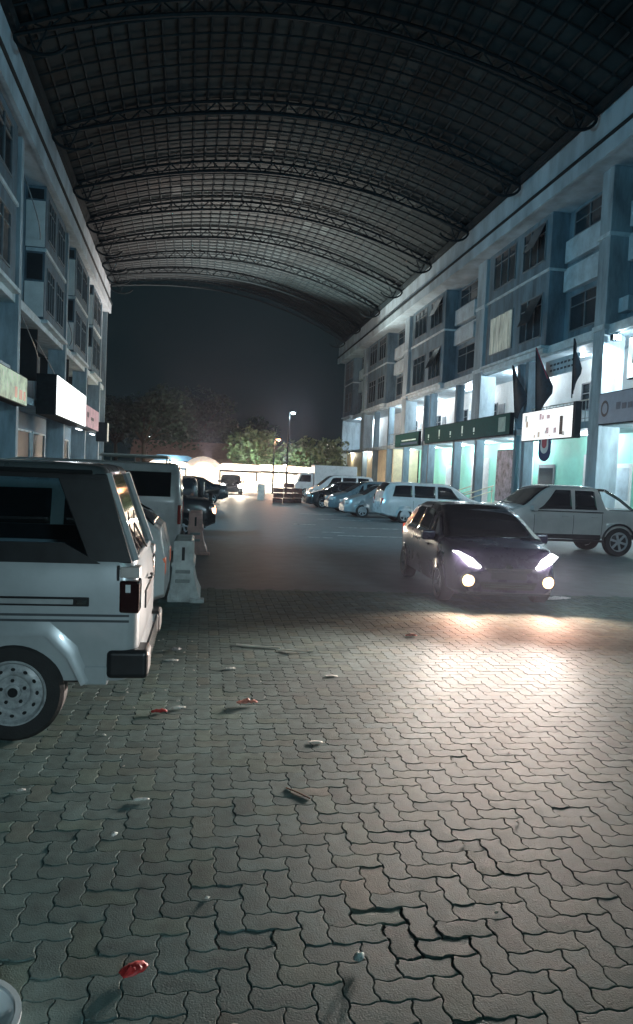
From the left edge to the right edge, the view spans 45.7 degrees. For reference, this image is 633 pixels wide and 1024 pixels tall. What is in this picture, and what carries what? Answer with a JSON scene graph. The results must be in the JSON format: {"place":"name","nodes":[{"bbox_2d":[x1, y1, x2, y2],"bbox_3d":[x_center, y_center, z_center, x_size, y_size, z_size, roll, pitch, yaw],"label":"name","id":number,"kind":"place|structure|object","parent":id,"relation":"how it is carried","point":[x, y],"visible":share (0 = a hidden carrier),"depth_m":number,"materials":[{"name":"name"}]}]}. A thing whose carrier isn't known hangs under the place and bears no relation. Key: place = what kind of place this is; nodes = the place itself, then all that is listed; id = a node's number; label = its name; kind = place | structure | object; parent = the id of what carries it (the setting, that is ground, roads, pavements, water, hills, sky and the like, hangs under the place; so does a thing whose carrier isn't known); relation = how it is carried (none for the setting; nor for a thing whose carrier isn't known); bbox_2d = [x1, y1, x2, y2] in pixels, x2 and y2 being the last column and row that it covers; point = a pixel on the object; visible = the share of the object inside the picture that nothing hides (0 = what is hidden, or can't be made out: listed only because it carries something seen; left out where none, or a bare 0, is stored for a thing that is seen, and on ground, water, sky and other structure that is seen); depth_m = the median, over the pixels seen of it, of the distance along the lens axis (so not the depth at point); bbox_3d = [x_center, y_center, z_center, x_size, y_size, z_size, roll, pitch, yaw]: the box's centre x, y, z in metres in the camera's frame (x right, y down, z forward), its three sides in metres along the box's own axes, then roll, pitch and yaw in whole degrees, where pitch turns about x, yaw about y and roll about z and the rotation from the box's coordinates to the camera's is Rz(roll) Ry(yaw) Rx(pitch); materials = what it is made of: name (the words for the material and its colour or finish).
{"place":"outdoors","nodes":[
{"label":"outdoors","id":0,"kind":"place"},
{"bbox_2d":[257,484,264,499],"bbox_3d":[-3.497,-1.267,47.511,0.510,1.000,0.510,2,3,-9],"label":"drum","id":1,"kind":"object","parent":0,"point":[261,492],"visible":1,"depth_m":47.31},
{"bbox_2d":[104,278,419,477],"label":"sky","id":2,"kind":"structure","parent":0,"point":[273,362],"materials":[{"name":"black"}]},
{"bbox_2d":[260,446,295,473],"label":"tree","id":3,"kind":"object","parent":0,"point":[282,464],"visible":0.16,"depth_m":83.20,"materials":[{"name":"green plant"}]},
{"bbox_2d":[0,588,632,1023],"bbox_3d":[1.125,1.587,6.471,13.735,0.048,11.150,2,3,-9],"label":"paving","id":4,"kind":"structure","parent":0,"point":[554,678],"depth_m":3.99,"materials":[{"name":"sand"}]},
{"bbox_2d":[0,979,21,1023],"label":"plastic tub","id":5,"kind":"object","parent":4,"relation":"on","point":[10,1007],"visible":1,"depth_m":2.43,"materials":[{"name":"plastic"}]},
{"bbox_2d":[0,459,161,740],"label":"parked wagon","id":6,"kind":"object","parent":4,"relation":"on","point":[76,602],"visible":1,"depth_m":4.98,"materials":[{"name":"silver metal"}]},
{"bbox_2d":[0,476,170,600],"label":"car","id":7,"kind":"object","parent":4,"relation":"on","point":[37,500],"visible":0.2,"depth_m":8.22,"materials":[{"name":"white paint"}]},
{"bbox_2d":[118,960,147,977],"bbox_3d":[-0.668,1.661,2.742,0.105,0.023,0.070,0,4,-44],"label":"red wrapper","id":8,"kind":"object","parent":4,"relation":"on","point":[134,968],"visible":1,"depth_m":2.73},
{"bbox_2d":[167,534,203,602],"bbox_3d":[-1.848,0.790,10.729,0.500,0.850,1.060,2,3,-9],"label":"road barrier","id":9,"kind":"object","parent":4,"relation":"on","point":[185,586],"visible":1,"depth_m":10.26,"materials":[{"name":"white plastic"}]},
{"bbox_2d":[236,698,257,703],"bbox_3d":[-0.549,1.490,5.940,0.170,0.039,0.070,2,3,-17],"label":"crushed packet","id":10,"kind":"object","parent":4,"relation":"on","point":[245,700],"visible":1,"depth_m":5.92},
{"bbox_2d":[236,644,279,648],"bbox_3d":[-0.614,1.407,7.875,0.472,0.016,0.027,3,3,9],"label":"stick","id":11,"kind":"object","parent":4,"relation":"on","point":[257,646],"visible":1,"depth_m":7.87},
{"bbox_2d":[282,649,312,651],"bbox_3d":[-0.195,1.429,7.733,0.328,0.024,0.082,2,3,-3],"label":"stick","id":12,"kind":"object","parent":4,"relation":"on","point":[298,650],"visible":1,"depth_m":7.73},
{"bbox_2d":[353,951,363,961],"bbox_3d":[0.162,1.692,2.868,0.040,0.022,0.055,4,3,21],"label":"crumpled paper","id":13,"kind":"object","parent":4,"relation":"on","point":[358,956],"visible":1,"depth_m":2.86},
{"bbox_2d":[548,596,568,599],"bbox_3d":[3.850,1.364,11.999,0.500,0.042,0.219,1,3,-29],"label":"crumpled paper","id":14,"kind":"object","parent":4,"relation":"on","point":[555,598],"visible":0.78,"depth_m":11.95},
{"bbox_2d":[167,490,632,596],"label":"road","id":15,"kind":"structure","parent":0,"point":[252,542],"depth_m":17.24,"materials":[{"name":"asphalt"}]},
{"bbox_2d":[9,453,184,550],"bbox_3d":[-4.975,-0.169,14.894,4.660,2.060,1.700,2,3,-9],"label":"parked minibus","id":16,"kind":"object","parent":15,"relation":"on","point":[159,488],"visible":0.22,"depth_m":14.37,"materials":[{"name":"white paint"}]},
{"bbox_2d":[125,470,170,496],"bbox_3d":[-3.360,-0.544,14.311,1.150,0.470,0.096,2,3,-9],"label":"window","id":17,"kind":"structure","parent":16,"relation":"in","point":[147,483],"depth_m":14.34,"materials":[{"name":"black glass"}]},
{"bbox_2d":[105,383,197,461],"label":"tree","id":18,"kind":"object","parent":15,"relation":"on","point":[154,406],"visible":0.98,"depth_m":78.77,"materials":[{"name":"green plant"}]},
{"bbox_2d":[150,460,187,475],"bbox_3d":[-12.741,-3.237,64.751,3.200,2.340,3.400,2,3,-9],"label":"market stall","id":19,"kind":"object","parent":15,"relation":"on","point":[182,464],"visible":0.15,"depth_m":63.17,"materials":[{"name":"fabric"}]},
{"bbox_2d":[154,454,191,469],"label":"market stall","id":20,"kind":"object","parent":15,"relation":"on","point":[180,458],"visible":0.09,"depth_m":69.02,"materials":[{"name":"fabric"}]},
{"bbox_2d":[183,477,203,496],"bbox_3d":[-6.152,-0.558,26.798,4.235,1.500,1.700,2,3,-9],"label":"car","id":21,"kind":"object","parent":15,"relation":"on","point":[191,487],"visible":0.13,"depth_m":26.27,"materials":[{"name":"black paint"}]},
{"bbox_2d":[149,385,240,450],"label":"tree","id":22,"kind":"object","parent":15,"relation":"on","point":[197,434],"visible":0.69,"depth_m":89.36,"materials":[{"name":"green plant"}]},
{"bbox_2d":[187,510,209,554],"bbox_3d":[-2.594,0.437,16.420,0.529,0.900,1.060,2,3,-9],"label":"road barrier","id":23,"kind":"object","parent":15,"relation":"on","point":[195,527],"visible":0.69,"depth_m":15.95,"materials":[{"name":"grey plastic"}]},
{"bbox_2d":[182,488,219,533],"bbox_3d":[-4.926,-0.143,20.828,4.397,1.398,2.020,2,3,-9],"label":"parked sedan","id":24,"kind":"object","parent":15,"relation":"on","point":[206,506],"visible":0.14,"depth_m":20.32,"materials":[{"name":"black paint"}]},
{"bbox_2d":[185,456,219,483],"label":"market stall","id":25,"kind":"object","parent":15,"relation":"on","point":[205,468],"visible":0.62,"depth_m":66.91,"materials":[{"name":"fabric"}]},
{"bbox_2d":[182,476,227,502],"bbox_3d":[-6.920,-1.231,39.912,4.400,1.417,2.020,2,3,-9],"label":"parked sedan","id":26,"kind":"object","parent":15,"relation":"on","point":[222,494],"visible":0.34,"depth_m":39.34,"materials":[{"name":"black paint"}]},
{"bbox_2d":[130,439,309,480],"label":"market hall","id":27,"kind":"structure","parent":15,"relation":"on","point":[216,452],"depth_m":84.41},
{"bbox_2d":[218,474,244,494],"bbox_3d":[-6.415,-2.077,56.138,2.000,1.468,3.910,2,3,-9],"label":"distant car","id":28,"kind":"object","parent":15,"relation":"on","point":[232,483],"visible":0.76,"depth_m":54.86,"materials":[{"name":"black paint"}]},
{"bbox_2d":[218,463,260,491],"bbox_3d":[-6.812,-3.025,65.650,3.600,2.340,3.400,2,3,-9],"label":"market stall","id":29,"kind":"object","parent":15,"relation":"on","point":[250,483],"visible":0.62,"depth_m":64.31,"materials":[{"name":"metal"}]},
{"bbox_2d":[222,425,283,472],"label":"tree","id":30,"kind":"object","parent":15,"relation":"on","point":[254,444],"visible":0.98,"depth_m":74.68,"materials":[{"name":"green plant"}]},
{"bbox_2d":[271,438,280,493],"bbox_3d":[-3.289,-3.785,61.534,0.626,4.590,0.340,2,3,-9],"label":"street lamp","id":31,"kind":"object","parent":15,"relation":"on","point":[277,439],"visible":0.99,"depth_m":61.48,"materials":[{"name":"metal"}]},
{"bbox_2d":[257,464,298,492],"bbox_3d":[-3.550,-2.933,66.143,3.500,2.390,3.400,2,3,-9],"label":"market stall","id":32,"kind":"object","parent":15,"relation":"on","point":[266,479],"visible":0.59,"depth_m":64.69,"materials":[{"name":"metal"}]},
{"bbox_2d":[285,411,295,482],"bbox_3d":[-2.083,-4.713,60.141,0.626,6.690,0.340,2,3,-9],"label":"street lamp","id":33,"kind":"object","parent":15,"relation":"on","point":[293,412],"visible":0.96,"depth_m":60.06,"materials":[{"name":"metal"}]},
{"bbox_2d":[290,467,310,482],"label":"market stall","id":34,"kind":"object","parent":15,"relation":"on","point":[305,469],"visible":0.16,"depth_m":67.31,"materials":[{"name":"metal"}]},
{"bbox_2d":[277,435,351,467],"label":"tree","id":35,"kind":"object","parent":15,"relation":"on","point":[300,453],"visible":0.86,"depth_m":76.33,"materials":[{"name":"green plant"}]},
{"bbox_2d":[293,465,356,496],"bbox_3d":[0.599,-2.369,58.188,4.746,2.450,1.900,2,3,-9],"label":"box truck","id":36,"kind":"object","parent":15,"relation":"on","point":[303,481],"visible":0.36,"depth_m":57.18,"materials":[{"name":"white paint"}]},
{"bbox_2d":[303,482,356,507],"bbox_3d":[1.553,-0.911,40.691,4.400,1.437,2.020,2,3,-9],"label":"parked sedan","id":37,"kind":"object","parent":15,"relation":"on","point":[316,498],"visible":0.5,"depth_m":39.77,"materials":[{"name":"black paint"}]},
{"bbox_2d":[306,475,372,492],"bbox_3d":[1.544,-1.433,47.547,4.300,1.768,2.070,2,3,-9],"label":"parked wagon","id":38,"kind":"object","parent":15,"relation":"on","point":[326,482],"visible":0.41,"depth_m":46.80,"materials":[{"name":"white paint"}]},
{"bbox_2d":[299,513,402,537],"bbox_3d":[0.957,0.448,27.870,4.325,0.006,12.220,2,3,-9],"label":"road marking","id":39,"kind":"object","parent":15,"relation":"on","point":[346,527],"visible":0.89,"depth_m":26.03,"materials":[{"name":"paint"}]},
{"bbox_2d":[324,481,382,512],"bbox_3d":[2.512,-0.743,36.996,4.100,1.568,2.020,2,3,-9],"label":"parked hatchback","id":40,"kind":"object","parent":15,"relation":"on","point":[331,500],"visible":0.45,"depth_m":36.17,"materials":[{"name":"blue paint"}]},
{"bbox_2d":[339,485,378,517],"bbox_3d":[3.042,-0.495,33.444,3.900,1.488,1.970,2,3,-9],"label":"parked hatchback","id":41,"kind":"object","parent":15,"relation":"on","point":[360,504],"visible":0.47,"depth_m":32.52,"materials":[{"name":"silver metal"}]},
{"bbox_2d":[373,482,476,522],"bbox_3d":[4.690,-0.364,30.862,4.508,1.638,2.070,2,3,-9],"label":"parked mpv","id":42,"kind":"object","parent":15,"relation":"on","point":[398,501],"visible":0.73,"depth_m":29.91,"materials":[{"name":"white paint"}]},
{"bbox_2d":[377,482,389,490],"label":"rear window","id":43,"kind":"structure","parent":42,"relation":"in","point":[382,486],"depth_m":30.40,"materials":[{"name":"glass"}]},
{"bbox_2d":[393,485,411,496],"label":"window","id":44,"kind":"structure","parent":42,"relation":"in","point":[400,490],"depth_m":29.84,"materials":[{"name":"black glass"}]},
{"bbox_2d":[415,486,435,498],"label":"window","id":45,"kind":"structure","parent":42,"relation":"in","point":[420,491],"depth_m":29.97,"materials":[{"name":"black glass"}]},
{"bbox_2d":[438,487,458,499],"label":"window","id":46,"kind":"structure","parent":42,"relation":"in","point":[443,492],"depth_m":30.11,"materials":[{"name":"black glass"}]},
{"bbox_2d":[458,485,493,503],"bbox_3d":[9.241,-0.945,46.397,2.323,1.583,3.200,2,3,-9],"label":"stair","id":47,"kind":"object","parent":15,"relation":"on","point":[491,491],"visible":0.23,"depth_m":45.00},
{"bbox_2d":[400,501,557,602],"bbox_3d":[2.605,0.572,12.711,2.040,1.468,3.985,2,3,-5],"label":"moving hatchback","id":48,"kind":"object","parent":15,"relation":"on","point":[465,547],"visible":1,"depth_m":11.39,"materials":[{"name":"purple paint"}]},
{"bbox_2d":[496,484,632,556],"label":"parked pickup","id":49,"kind":"object","parent":15,"relation":"on","point":[583,517],"visible":0.64,"depth_m":19.58,"materials":[{"name":"grey metal"}]},
{"label":"ground","id":50,"kind":"structure","parent":0,"visible":0},
{"bbox_2d":[0,4,112,459],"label":"shophouse block","id":51,"kind":"structure","parent":50,"relation":"on","point":[55,301],"depth_m":35.21,"materials":[{"name":"paint"}]},
{"bbox_2d":[0,197,11,267],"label":"window","id":52,"kind":"structure","parent":51,"relation":"in","point":[5,214],"depth_m":27.29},
{"bbox_2d":[0,99,13,177],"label":"window","id":53,"kind":"structure","parent":51,"relation":"in","point":[6,125],"depth_m":26.96,"materials":[{"name":"glass"}]},
{"bbox_2d":[0,363,26,406],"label":"shop sign","id":54,"kind":"object","parent":51,"relation":"attached to","point":[13,387],"visible":1,"depth_m":27.24,"materials":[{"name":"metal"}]},
{"bbox_2d":[18,430,28,456],"bbox_3d":[-14.905,-2.415,37.828,0.060,3.300,3.500,2,3,-10],"label":"doorway","id":55,"kind":"structure","parent":51,"relation":"in","point":[23,437],"depth_m":38.16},
{"bbox_2d":[33,434,42,456],"bbox_3d":[-15.642,-2.659,41.905,0.060,3.300,3.400,2,3,-10],"label":"doorway","id":56,"kind":"structure","parent":51,"relation":"in","point":[37,439],"depth_m":41.98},
{"bbox_2d":[46,268,54,318],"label":"window","id":57,"kind":"structure","parent":51,"relation":"in","point":[50,296],"depth_m":36.72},
{"bbox_2d":[48,200,56,251],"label":"window","id":58,"kind":"structure","parent":51,"relation":"in","point":[52,216],"depth_m":36.56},
{"bbox_2d":[56,282,63,328],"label":"window","id":59,"kind":"structure","parent":51,"relation":"in","point":[59,292],"depth_m":39.53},
{"bbox_2d":[36,373,85,426],"bbox_3d":[-13.113,-5.631,39.029,0.900,1.830,10.480,2,3,-10],"label":"shop sign","id":60,"kind":"object","parent":51,"relation":"attached to","point":[59,399],"visible":1,"depth_m":35.09,"materials":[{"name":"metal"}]},
{"bbox_2d":[57,219,65,267],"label":"window","id":61,"kind":"structure","parent":51,"relation":"in","point":[61,231],"depth_m":39.33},
{"bbox_2d":[75,311,80,348],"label":"window","id":62,"kind":"structure","parent":51,"relation":"in","point":[78,319],"depth_m":46.23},
{"bbox_2d":[77,258,81,295],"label":"window","id":63,"kind":"structure","parent":51,"relation":"in","point":[79,266],"depth_m":46.37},
{"bbox_2d":[81,320,85,355],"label":"window","id":64,"kind":"structure","parent":51,"relation":"in","point":[83,326],"depth_m":49.18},
{"bbox_2d":[82,269,87,305],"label":"window","id":65,"kind":"structure","parent":51,"relation":"in","point":[85,278],"depth_m":48.76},
{"bbox_2d":[77,404,98,431],"bbox_3d":[-14.918,-6.082,48.601,0.760,1.380,7.980,2,3,-10],"label":"shop sign","id":66,"kind":"object","parent":51,"relation":"attached to","point":[92,420],"visible":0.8,"depth_m":48.77,"materials":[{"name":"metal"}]},
{"bbox_2d":[93,337,96,367],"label":"window","id":67,"kind":"structure","parent":51,"relation":"in","point":[94,340],"depth_m":55.11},
{"bbox_2d":[94,293,97,322],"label":"window","id":68,"kind":"structure","parent":51,"relation":"in","point":[95,298],"depth_m":54.96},
{"bbox_2d":[96,342,99,371],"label":"window","id":69,"kind":"structure","parent":51,"relation":"in","point":[98,346],"depth_m":57.43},
{"bbox_2d":[97,299,100,328],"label":"window","id":70,"kind":"structure","parent":51,"relation":"in","point":[99,304],"depth_m":57.68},
{"bbox_2d":[96,422,108,441],"bbox_3d":[-16.660,-6.216,58.406,0.881,1.480,1.104,2,3,-9],"label":"shop sign","id":71,"kind":"object","parent":51,"relation":"attached to","point":[102,434],"visible":0.89,"depth_m":57.90,"materials":[{"name":"metal"}]},
{"bbox_2d":[105,395,158,460],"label":"tree","id":72,"kind":"object","parent":50,"relation":"on","point":[116,437],"visible":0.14,"depth_m":92.07,"materials":[{"name":"green plant"}]},
{"bbox_2d":[220,416,281,445],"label":"tree","id":73,"kind":"object","parent":50,"relation":"on","point":[256,426],"visible":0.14,"depth_m":107.54,"materials":[{"name":"green plant"}]},
{"bbox_2d":[337,86,632,508],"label":"shophouse block","id":74,"kind":"structure","parent":50,"relation":"on","point":[542,260],"depth_m":40.27,"materials":[{"name":"paint"}]},
{"bbox_2d":[0,0,632,347],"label":"street canopy","id":75,"kind":"object","parent":74,"relation":"attached to","point":[345,170],"visible":1,"depth_m":35.38,"materials":[{"name":"metal"}]},
{"bbox_2d":[344,393,348,412],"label":"window","id":76,"kind":"structure","parent":74,"relation":"in","point":[346,396],"depth_m":87.90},
{"bbox_2d":[346,363,349,381],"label":"window","id":77,"kind":"structure","parent":74,"relation":"in","point":[348,365],"depth_m":87.86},
{"bbox_2d":[348,392,351,411],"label":"window","id":78,"kind":"structure","parent":74,"relation":"in","point":[350,394],"depth_m":85.64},
{"bbox_2d":[368,379,375,403],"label":"window","id":79,"kind":"structure","parent":74,"relation":"in","point":[372,385],"depth_m":74.43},
{"bbox_2d":[370,343,377,366],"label":"window","id":80,"kind":"structure","parent":74,"relation":"in","point":[374,349],"depth_m":74.34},
{"bbox_2d":[377,375,384,399],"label":"window","id":81,"kind":"structure","parent":74,"relation":"in","point":[381,380],"depth_m":70.67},
{"bbox_2d":[379,336,386,361],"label":"window","id":82,"kind":"structure","parent":74,"relation":"in","point":[382,348],"depth_m":70.58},
{"bbox_2d":[396,375,402,396],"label":"window","id":83,"kind":"structure","parent":74,"relation":"in","point":[399,384],"depth_m":67.45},
{"bbox_2d":[398,330,404,346],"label":"window","id":84,"kind":"structure","parent":74,"relation":"in","point":[401,335],"depth_m":67.24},
{"bbox_2d":[395,431,420,447],"bbox_3d":[7.350,-5.844,60.817,0.242,1.080,7.080,2,3,-9],"label":"shop sign","id":85,"kind":"object","parent":74,"relation":"attached to","point":[408,439],"visible":1,"depth_m":60.05,"materials":[{"name":"metal"}]},
{"bbox_2d":[412,354,425,386],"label":"window","id":86,"kind":"structure","parent":74,"relation":"in","point":[419,362],"depth_m":58.26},
{"bbox_2d":[414,307,427,339],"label":"window","id":87,"kind":"structure","parent":74,"relation":"in","point":[421,318],"depth_m":58.02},
{"bbox_2d":[425,345,440,380],"bbox_3d":[8.220,-10.753,54.254,0.766,2.150,2.772,2,3,-9],"label":"window","id":88,"kind":"structure","parent":74,"relation":"in","point":[433,366],"depth_m":53.82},
{"bbox_2d":[429,295,443,329],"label":"window","id":89,"kind":"structure","parent":74,"relation":"in","point":[436,314],"depth_m":53.67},
{"bbox_2d":[445,465,451,485],"bbox_3d":[10.506,-2.423,59.160,0.080,2.480,2.000,2,3,-9],"label":"door","id":90,"kind":"structure","parent":74,"relation":"in","point":[448,468],"depth_m":59.40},
{"bbox_2d":[457,342,474,373],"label":"window","id":91,"kind":"structure","parent":74,"relation":"in","point":[465,362],"depth_m":50.20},
{"bbox_2d":[424,412,513,443],"bbox_3d":[9.277,-5.188,47.876,0.265,1.180,15.680,2,3,-9],"label":"shop sign","id":92,"kind":"object","parent":74,"relation":"attached to","point":[494,425],"visible":0.99,"depth_m":45.60,"materials":[{"name":"metal"}]},
{"bbox_2d":[460,279,477,307],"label":"window","id":93,"kind":"structure","parent":74,"relation":"in","point":[468,294],"depth_m":49.99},
{"bbox_2d":[489,308,513,355],"bbox_3d":[10.343,-10.027,42.061,0.174,2.150,3.040,2,3,-9],"label":"window","id":94,"kind":"structure","parent":74,"relation":"in","point":[501,327],"depth_m":41.83,"materials":[{"name":"fabric"}]},
{"bbox_2d":[498,403,504,413],"bbox_3d":[11.752,-5.803,47.805,0.060,2.150,0.900,2,3,-9],"label":"door","id":95,"kind":"structure","parent":74,"relation":"in","point":[501,410],"depth_m":47.70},
{"bbox_2d":[494,449,512,500],"bbox_3d":[10.737,-2.080,42.807,0.100,2.930,2.480,2,3,-9],"label":"door","id":96,"kind":"structure","parent":74,"relation":"attached to","point":[503,475],"depth_m":42.84,"materials":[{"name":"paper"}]},
{"bbox_2d":[493,242,516,291],"bbox_3d":[10.531,-13.617,41.879,0.110,1.950,3.040,2,3,-9],"label":"window","id":97,"kind":"structure","parent":74,"relation":"in","point":[505,262],"depth_m":41.84,"materials":[{"name":"glass"}]},
{"bbox_2d":[512,365,526,421],"bbox_3d":[10.499,-6.192,38.893,0.409,2.946,1.434,2,3,-9],"label":"flag","id":98,"kind":"object","parent":74,"relation":"attached to","point":[520,396],"visible":1,"depth_m":39.14,"materials":[{"name":"fabric"}]},
{"bbox_2d":[517,293,542,344],"bbox_3d":[10.612,-9.818,38.264,0.766,2.150,2.640,2,3,-9],"label":"window","id":99,"kind":"structure","parent":74,"relation":"in","point":[530,319],"depth_m":37.88,"materials":[{"name":"glass"}]},
{"bbox_2d":[522,220,547,273],"bbox_3d":[10.810,-13.408,38.084,0.682,1.950,2.640,2,3,-9],"label":"window","id":100,"kind":"structure","parent":74,"relation":"in","point":[534,249],"depth_m":37.73,"materials":[{"name":"glass"}]},
{"bbox_2d":[538,439,550,460],"bbox_3d":[10.761,-2.907,35.470,0.050,1.038,1.250,2,3,-9],"label":"hanging banner","id":101,"kind":"object","parent":74,"relation":"hanging from","point":[544,449],"visible":1,"depth_m":35.40,"materials":[{"name":"blue fabric"}]},
{"bbox_2d":[537,464,554,484],"bbox_3d":[12.987,-1.453,42.572,0.080,2.480,2.000,2,3,-9],"label":"door","id":102,"kind":"structure","parent":74,"relation":"in","point":[546,473],"depth_m":42.39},
{"bbox_2d":[521,401,581,441],"bbox_3d":[11.079,-4.231,35.789,0.280,1.600,5.690,2,3,-9],"label":"shop sign","id":103,"kind":"object","parent":74,"relation":"attached to","point":[561,422],"visible":0.99,"depth_m":35.10,"materials":[{"name":"plastic"}]},
{"bbox_2d":[535,347,552,410],"bbox_3d":[10.899,-6.258,36.251,0.420,3.486,1.762,2,3,-9],"label":"flag","id":104,"kind":"object","parent":103,"relation":"attached to","point":[543,388],"visible":1,"depth_m":36.39,"materials":[{"name":"fabric"}]},
{"bbox_2d":[546,352,579,376],"bbox_3d":[11.549,-6.895,35.355,0.110,0.780,3.280,2,3,-9],"label":"wall sign","id":105,"kind":"object","parent":74,"relation":"attached to","point":[560,366],"visible":0.88,"depth_m":35.39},
{"bbox_2d":[571,338,581,397],"bbox_3d":[11.371,-6.345,33.109,0.345,2.532,0.949,2,3,-1],"label":"flag","id":106,"kind":"object","parent":74,"relation":"attached to","point":[576,369],"visible":1,"depth_m":32.96,"materials":[{"name":"fabric"}]},
{"bbox_2d":[568,285,596,332],"bbox_3d":[12.383,-9.374,34.575,0.110,1.700,2.900,2,3,-9],"label":"window","id":107,"kind":"structure","parent":74,"relation":"in","point":[582,304],"depth_m":34.80,"materials":[{"name":"glass"}]},
{"bbox_2d":[581,382,590,411],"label":"window","id":108,"kind":"structure","parent":74,"relation":"in","point":[585,389],"depth_m":37.26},
{"bbox_2d":[574,194,601,236],"bbox_3d":[12.568,-13.614,34.355,0.110,1.200,2.900,2,3,-9],"label":"window","id":109,"kind":"structure","parent":74,"relation":"in","point":[589,214],"depth_m":34.58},
{"bbox_2d":[598,388,632,425],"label":"shop sign","id":110,"kind":"object","parent":74,"relation":"attached to","point":[615,407],"visible":1,"depth_m":29.47,"materials":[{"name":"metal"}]},
{"bbox_2d":[610,334,620,340],"bbox_3d":[12.173,-7.087,30.517,0.360,0.240,0.255,2,3,-9],"label":"flood light","id":111,"kind":"object","parent":74,"relation":"attached to","point":[615,337],"visible":1,"depth_m":30.41,"materials":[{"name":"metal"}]},
{"bbox_2d":[614,464,632,508],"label":"door","id":112,"kind":"structure","parent":74,"relation":"in","point":[624,471],"depth_m":34.57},
{"bbox_2d":[627,336,632,379],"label":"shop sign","id":113,"kind":"object","parent":74,"relation":"attached to","point":[630,366],"visible":1,"depth_m":29.68,"materials":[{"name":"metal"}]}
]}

